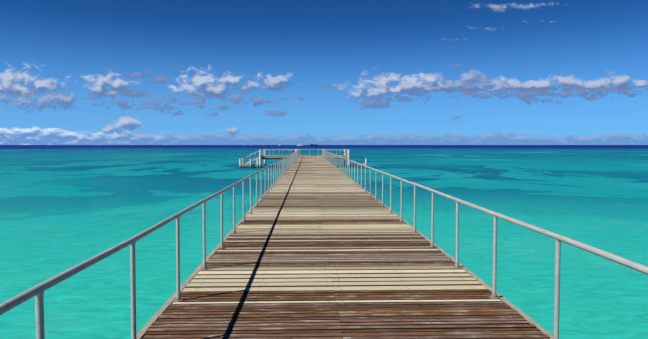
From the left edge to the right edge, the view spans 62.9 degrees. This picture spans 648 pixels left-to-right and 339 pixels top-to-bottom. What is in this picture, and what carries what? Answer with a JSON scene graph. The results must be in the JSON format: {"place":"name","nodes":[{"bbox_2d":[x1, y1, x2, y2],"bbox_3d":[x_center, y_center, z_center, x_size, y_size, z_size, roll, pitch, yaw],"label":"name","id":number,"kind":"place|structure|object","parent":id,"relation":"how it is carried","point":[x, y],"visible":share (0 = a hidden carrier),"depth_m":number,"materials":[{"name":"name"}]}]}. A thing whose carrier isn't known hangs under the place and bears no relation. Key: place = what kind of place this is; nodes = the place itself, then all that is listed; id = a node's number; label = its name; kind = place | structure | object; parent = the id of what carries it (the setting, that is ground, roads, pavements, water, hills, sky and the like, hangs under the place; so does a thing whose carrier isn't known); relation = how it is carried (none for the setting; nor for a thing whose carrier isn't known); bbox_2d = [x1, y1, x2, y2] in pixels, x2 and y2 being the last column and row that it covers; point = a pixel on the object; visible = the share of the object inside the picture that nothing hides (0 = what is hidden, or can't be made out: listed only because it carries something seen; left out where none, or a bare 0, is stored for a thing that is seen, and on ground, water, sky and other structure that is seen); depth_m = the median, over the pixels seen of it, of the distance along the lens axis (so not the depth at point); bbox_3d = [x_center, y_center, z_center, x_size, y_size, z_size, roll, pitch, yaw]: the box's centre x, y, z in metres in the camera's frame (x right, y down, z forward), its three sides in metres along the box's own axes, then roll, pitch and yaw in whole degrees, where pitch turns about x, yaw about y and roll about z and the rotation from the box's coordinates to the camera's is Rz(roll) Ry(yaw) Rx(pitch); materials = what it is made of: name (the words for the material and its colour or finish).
{"place":"outdoors","nodes":[
{"label":"outdoors","id":0,"kind":"place"},
{"bbox_2d":[0,94,22,102],"bbox_3d":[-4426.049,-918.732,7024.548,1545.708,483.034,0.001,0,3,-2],"label":"cloud","id":1,"kind":"structure","parent":0,"point":[3,99],"depth_m":7031.87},
{"bbox_2d":[0,86,73,112],"bbox_3d":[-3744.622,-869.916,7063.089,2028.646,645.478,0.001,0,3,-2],"label":"cloud","id":2,"kind":"structure","parent":0,"point":[45,101],"depth_m":7062.41,"materials":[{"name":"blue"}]},
{"bbox_2d":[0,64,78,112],"bbox_3d":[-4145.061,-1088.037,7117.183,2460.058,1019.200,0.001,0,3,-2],"label":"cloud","id":3,"kind":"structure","parent":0,"point":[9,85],"depth_m":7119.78,"materials":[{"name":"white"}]},
{"bbox_2d":[49,84,77,110],"bbox_3d":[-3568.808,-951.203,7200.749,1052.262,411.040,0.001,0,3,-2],"label":"cloud","id":4,"kind":"structure","parent":0,"point":[60,95],"depth_m":7199.84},
{"bbox_2d":[75,87,110,105],"bbox_3d":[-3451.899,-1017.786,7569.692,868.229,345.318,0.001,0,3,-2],"label":"cloud","id":5,"kind":"structure","parent":0,"point":[93,97],"depth_m":7573.58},
{"bbox_2d":[52,74,143,108],"bbox_3d":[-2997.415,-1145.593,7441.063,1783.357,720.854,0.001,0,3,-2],"label":"cloud","id":6,"kind":"structure","parent":0,"point":[118,84],"depth_m":7439.81,"materials":[{"name":"white"}]},
{"bbox_2d":[102,124,123,132],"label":"cloud","id":7,"kind":"structure","parent":0,"point":[108,128],"depth_m":8468.74,"materials":[{"name":"white"}]},
{"bbox_2d":[111,116,141,133],"bbox_3d":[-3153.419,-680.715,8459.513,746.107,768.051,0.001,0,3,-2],"label":"cloud","id":8,"kind":"structure","parent":0,"point":[125,122],"depth_m":8457.30,"materials":[{"name":"white"}]},
{"bbox_2d":[102,77,150,98],"bbox_3d":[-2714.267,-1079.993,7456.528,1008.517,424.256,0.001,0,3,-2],"label":"cloud","id":9,"kind":"structure","parent":0,"point":[138,91],"depth_m":7459.01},
{"bbox_2d":[111,92,149,114],"bbox_3d":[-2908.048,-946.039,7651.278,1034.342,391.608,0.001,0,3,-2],"label":"cloud","id":10,"kind":"structure","parent":0,"point":[122,104],"depth_m":7651.39,"materials":[{"name":"blue"}]},
{"bbox_2d":[107,87,173,115],"bbox_3d":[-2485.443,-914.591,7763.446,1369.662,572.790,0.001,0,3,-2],"label":"cloud","id":11,"kind":"structure","parent":0,"point":[148,105],"depth_m":7761.16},
{"bbox_2d":[116,68,177,81],"bbox_3d":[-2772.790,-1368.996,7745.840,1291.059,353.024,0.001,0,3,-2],"label":"cloud","id":12,"kind":"structure","parent":0,"point":[136,74],"depth_m":7747.08,"materials":[{"name":"white"}]},
{"bbox_2d":[128,74,169,88],"bbox_3d":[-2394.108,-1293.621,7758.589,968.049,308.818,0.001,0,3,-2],"label":"cloud","id":13,"kind":"structure","parent":0,"point":[158,79],"depth_m":7756.81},
{"bbox_2d":[149,95,178,109],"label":"cloud","id":14,"kind":"structure","parent":0,"point":[174,100],"depth_m":7934.86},
{"bbox_2d":[165,107,182,116],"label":"cloud","id":15,"kind":"structure","parent":0,"point":[179,112],"depth_m":7827.05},
{"bbox_2d":[155,97,204,114],"bbox_3d":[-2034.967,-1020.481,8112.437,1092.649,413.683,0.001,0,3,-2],"label":"cloud","id":16,"kind":"structure","parent":0,"point":[200,101],"depth_m":8112.40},
{"bbox_2d":[134,68,253,112],"bbox_3d":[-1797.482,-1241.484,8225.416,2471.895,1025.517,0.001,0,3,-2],"label":"cloud","id":17,"kind":"structure","parent":0,"point":[219,91],"depth_m":8225.29,"materials":[{"name":"white"}]},
{"bbox_2d":[196,101,231,109],"bbox_3d":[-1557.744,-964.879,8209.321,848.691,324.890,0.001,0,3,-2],"label":"cloud","id":18,"kind":"structure","parent":0,"point":[223,107],"depth_m":8209.25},
{"bbox_2d":[211,83,253,109],"bbox_3d":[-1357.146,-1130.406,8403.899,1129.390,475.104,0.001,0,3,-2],"label":"cloud","id":19,"kind":"structure","parent":0,"point":[237,97],"depth_m":8401.52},
{"bbox_2d":[227,127,237,134],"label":"cloud","id":20,"kind":"structure","parent":0,"point":[233,130],"depth_m":8592.02,"materials":[{"name":"white"}]},
{"bbox_2d":[217,85,277,108],"bbox_3d":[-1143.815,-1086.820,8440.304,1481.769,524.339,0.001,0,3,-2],"label":"cloud","id":21,"kind":"structure","parent":0,"point":[256,102],"depth_m":8442.94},
{"bbox_2d":[239,73,291,103],"bbox_3d":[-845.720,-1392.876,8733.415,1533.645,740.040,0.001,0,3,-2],"label":"cloud","id":22,"kind":"structure","parent":0,"point":[273,83],"depth_m":8732.10,"materials":[{"name":"white"}]},
{"bbox_2d":[248,102,287,116],"bbox_3d":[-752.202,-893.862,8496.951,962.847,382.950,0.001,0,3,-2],"label":"cloud","id":23,"kind":"structure","parent":0,"point":[274,113],"depth_m":8495.62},
{"bbox_2d":[0,145,647,338],"bbox_3d":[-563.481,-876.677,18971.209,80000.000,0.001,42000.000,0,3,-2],"label":"sea","id":24,"kind":"structure","parent":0,"point":[63,208],"depth_m":26.23,"materials":[{"name":"liquid"}]},
{"bbox_2d":[239,150,366,167],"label":"posts","id":25,"kind":"object","parent":24,"relation":"on","point":[259,162],"visible":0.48,"depth_m":83.53,"materials":[{"name":"metal"}]},
{"bbox_2d":[262,156,347,158],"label":"pier head frame","id":26,"kind":"object","parent":25,"relation":"on","point":[281,157],"visible":0.38,"depth_m":83.84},
{"bbox_2d":[136,162,553,338],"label":"beams","id":27,"kind":"structure","parent":24,"relation":"on","point":[142,331],"depth_m":6.82,"materials":[{"name":"wood"}]},
{"bbox_2d":[0,150,298,338],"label":"handrail","id":28,"kind":"object","parent":27,"relation":"on","point":[37,291],"visible":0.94,"depth_m":4.52,"materials":[{"name":"metal"}]},
{"bbox_2d":[240,157,364,165],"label":"landing stairs","id":29,"kind":"object","parent":27,"relation":"on","point":[246,164],"visible":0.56,"depth_m":83.85,"materials":[{"name":"white paint"}]},
{"bbox_2d":[263,155,346,155],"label":"pier platform","id":30,"kind":"structure","parent":27,"relation":"on","point":[302,155],"depth_m":89.54,"materials":[{"name":"brown wood"}]},
{"bbox_2d":[242,149,347,163],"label":"pier head handrails","id":31,"kind":"object","parent":30,"relation":"on","point":[250,157],"visible":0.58,"depth_m":91.53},
{"bbox_2d":[141,156,549,338],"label":"pier deck boards","id":32,"kind":"object","parent":27,"relation":"on","point":[296,289],"visible":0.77,"depth_m":6.90,"materials":[{"name":"brown wood"}]},
{"bbox_2d":[169,182,529,337],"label":"deck nail heads","id":33,"kind":"object","parent":27,"relation":"on","point":[336,270],"visible":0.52,"depth_m":7.20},
{"bbox_2d":[322,150,647,338],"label":"handrail","id":34,"kind":"object","parent":27,"relation":"on","point":[558,238],"visible":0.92,"depth_m":6.17,"materials":[{"name":"metal"}]},
{"bbox_2d":[0,127,647,144],"bbox_3d":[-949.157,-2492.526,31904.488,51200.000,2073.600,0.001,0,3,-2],"label":"cloud","id":35,"kind":"structure","parent":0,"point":[37,136],"depth_m":31906.01,"materials":[{"name":"white"}]},
{"bbox_2d":[0,0,647,138],"label":"sky","id":36,"kind":"structure","parent":0,"point":[321,43],"materials":[{"name":"blue"}]},
{"bbox_2d":[315,84,342,88],"bbox_3d":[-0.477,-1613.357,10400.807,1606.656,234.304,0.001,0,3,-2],"label":"cloud","id":37,"kind":"structure","parent":0,"point":[331,86],"depth_m":10404.15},
{"bbox_2d":[335,86,408,109],"bbox_3d":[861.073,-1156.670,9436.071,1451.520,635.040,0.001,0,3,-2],"label":"cloud","id":38,"kind":"structure","parent":0,"point":[374,105],"depth_m":9436.35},
{"bbox_2d":[335,73,415,103],"bbox_3d":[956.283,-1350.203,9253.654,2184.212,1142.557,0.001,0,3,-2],"label":"cloud","id":39,"kind":"structure","parent":0,"point":[382,90],"depth_m":9250.54,"materials":[{"name":"white"}]},
{"bbox_2d":[349,85,445,107],"bbox_3d":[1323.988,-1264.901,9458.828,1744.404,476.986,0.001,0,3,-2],"label":"cloud","id":40,"kind":"structure","parent":0,"point":[404,98],"depth_m":9461.43,"materials":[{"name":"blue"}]},
{"bbox_2d":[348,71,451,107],"bbox_3d":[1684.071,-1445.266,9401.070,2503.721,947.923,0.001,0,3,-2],"label":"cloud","id":41,"kind":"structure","parent":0,"point":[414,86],"depth_m":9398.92,"materials":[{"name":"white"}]},
{"bbox_2d":[407,73,474,101],"bbox_3d":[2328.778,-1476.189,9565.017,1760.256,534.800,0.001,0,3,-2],"label":"cloud","id":42,"kind":"structure","parent":0,"point":[455,86],"depth_m":9565.81,"materials":[{"name":"white"}]},
{"bbox_2d":[449,86,482,92],"bbox_3d":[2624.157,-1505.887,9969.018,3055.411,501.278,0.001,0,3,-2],"label":"cloud","id":43,"kind":"structure","parent":0,"point":[461,90],"depth_m":9969.45,"materials":[{"name":"blue"}]},
{"bbox_2d":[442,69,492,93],"bbox_3d":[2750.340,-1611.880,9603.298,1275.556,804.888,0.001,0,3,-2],"label":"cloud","id":44,"kind":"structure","parent":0,"point":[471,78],"depth_m":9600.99,"materials":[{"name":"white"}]},
{"bbox_2d":[363,71,597,102],"bbox_3d":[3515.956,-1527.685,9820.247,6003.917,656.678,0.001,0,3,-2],"label":"cloud","id":45,"kind":"structure","parent":0,"point":[517,85],"depth_m":9820.77,"materials":[{"name":"white"}]},
{"bbox_2d":[341,79,641,99],"bbox_3d":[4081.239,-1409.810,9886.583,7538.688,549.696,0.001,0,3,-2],"label":"cloud","id":46,"kind":"structure","parent":0,"point":[532,93],"depth_m":9886.54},
{"bbox_2d":[475,4,538,9],"bbox_3d":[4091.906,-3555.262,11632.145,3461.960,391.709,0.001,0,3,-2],"label":"cloud","id":47,"kind":"structure","parent":0,"point":[497,7],"depth_m":11631.46,"materials":[{"name":"white"}]},
{"bbox_2d":[491,86,589,103],"bbox_3d":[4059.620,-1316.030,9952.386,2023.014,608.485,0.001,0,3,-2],"label":"cloud","id":48,"kind":"structure","parent":0,"point":[528,101],"depth_m":9949.82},
{"bbox_2d":[447,76,647,98],"bbox_3d":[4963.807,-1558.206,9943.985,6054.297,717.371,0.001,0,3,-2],"label":"cloud","id":49,"kind":"structure","parent":0,"point":[618,83],"depth_m":9951.43,"materials":[{"name":"white"}]},
{"bbox_2d":[584,82,643,100],"bbox_3d":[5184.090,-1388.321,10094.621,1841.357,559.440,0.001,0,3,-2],"label":"cloud","id":50,"kind":"structure","parent":0,"point":[593,99],"depth_m":10095.91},
{"bbox_2d":[611,75,629,93],"bbox_3d":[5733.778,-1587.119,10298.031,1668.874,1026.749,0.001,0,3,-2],"label":"cloud","id":51,"kind":"structure","parent":0,"point":[622,85],"depth_m":10298.15,"materials":[{"name":"white"}]}
]}

